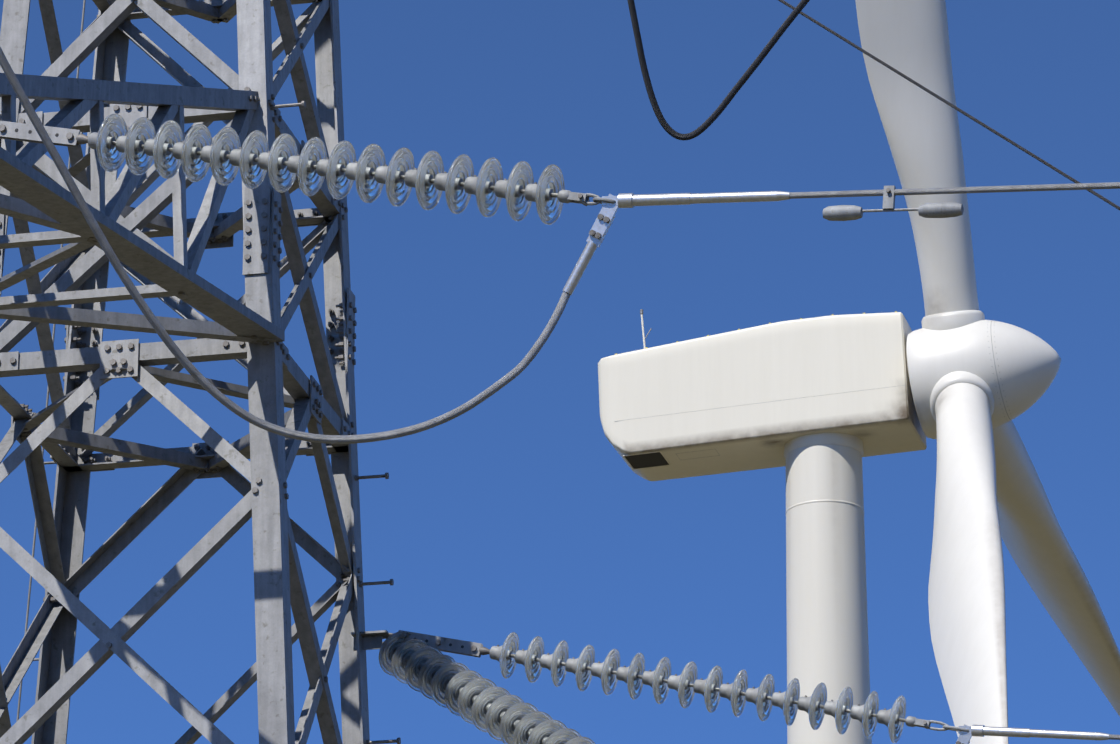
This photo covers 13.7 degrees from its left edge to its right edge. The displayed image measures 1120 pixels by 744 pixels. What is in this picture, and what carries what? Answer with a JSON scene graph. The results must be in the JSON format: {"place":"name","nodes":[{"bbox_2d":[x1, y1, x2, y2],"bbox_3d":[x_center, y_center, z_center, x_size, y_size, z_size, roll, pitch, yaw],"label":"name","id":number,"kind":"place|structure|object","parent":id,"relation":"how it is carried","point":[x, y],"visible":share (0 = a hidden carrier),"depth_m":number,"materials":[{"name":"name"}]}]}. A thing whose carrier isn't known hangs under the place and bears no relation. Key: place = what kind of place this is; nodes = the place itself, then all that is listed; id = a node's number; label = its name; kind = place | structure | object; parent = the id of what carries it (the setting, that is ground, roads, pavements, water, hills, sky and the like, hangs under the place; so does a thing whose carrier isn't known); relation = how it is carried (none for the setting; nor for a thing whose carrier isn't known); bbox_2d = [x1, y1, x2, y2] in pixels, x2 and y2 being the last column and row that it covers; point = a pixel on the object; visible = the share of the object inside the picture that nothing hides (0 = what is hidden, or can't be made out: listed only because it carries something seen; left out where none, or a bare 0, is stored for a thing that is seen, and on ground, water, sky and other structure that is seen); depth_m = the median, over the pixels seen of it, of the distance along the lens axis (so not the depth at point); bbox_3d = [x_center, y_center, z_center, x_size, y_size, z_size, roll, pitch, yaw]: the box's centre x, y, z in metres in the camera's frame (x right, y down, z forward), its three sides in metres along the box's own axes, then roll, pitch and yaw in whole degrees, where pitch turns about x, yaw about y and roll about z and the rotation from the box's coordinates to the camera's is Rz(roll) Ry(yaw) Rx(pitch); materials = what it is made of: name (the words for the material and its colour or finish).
{"place":"outdoors","nodes":[
{"label":"outdoors","id":0,"kind":"place"},
{"bbox_2d":[0,0,1119,743],"label":"sky","id":1,"kind":"structure","parent":0,"point":[517,512],"materials":[{"name":"blue"}]},
{"bbox_3d":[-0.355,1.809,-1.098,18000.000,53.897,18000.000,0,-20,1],"label":"ground","id":2,"kind":"structure","parent":0,"visible":0},
{"bbox_2d":[0,0,400,743],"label":"pylon","id":3,"kind":"object","parent":2,"relation":"on","point":[246,330],"visible":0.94,"depth_m":24.99,"materials":[{"name":"metal"}]},
{"bbox_2d":[0,114,615,224],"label":"insulator string","id":4,"kind":"object","parent":3,"relation":"attached to","point":[140,145],"visible":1,"depth_m":19.95,"materials":[{"name":"grey glass"}]},
{"bbox_2d":[379,631,594,743],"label":"insulator string","id":5,"kind":"object","parent":3,"relation":"attached to","point":[475,698],"visible":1,"depth_m":24.75,"materials":[{"name":"grey glass"}]},
{"bbox_2d":[0,0,1119,743],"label":"power lines","id":6,"kind":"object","parent":3,"relation":"attached to","point":[600,226],"depth_m":19.17,"materials":[{"name":"metal"}]},
{"bbox_2d":[378,630,968,742],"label":"insulator string","id":7,"kind":"object","parent":3,"relation":"attached to","point":[764,697],"visible":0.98,"depth_m":24.97,"materials":[{"name":"grey glass"}]},
{"bbox_2d":[598,0,1119,743],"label":"wind turbine","id":8,"kind":"object","parent":2,"relation":"on","point":[820,408],"visible":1,"depth_m":137.04,"materials":[{"name":"paint"}]}
]}

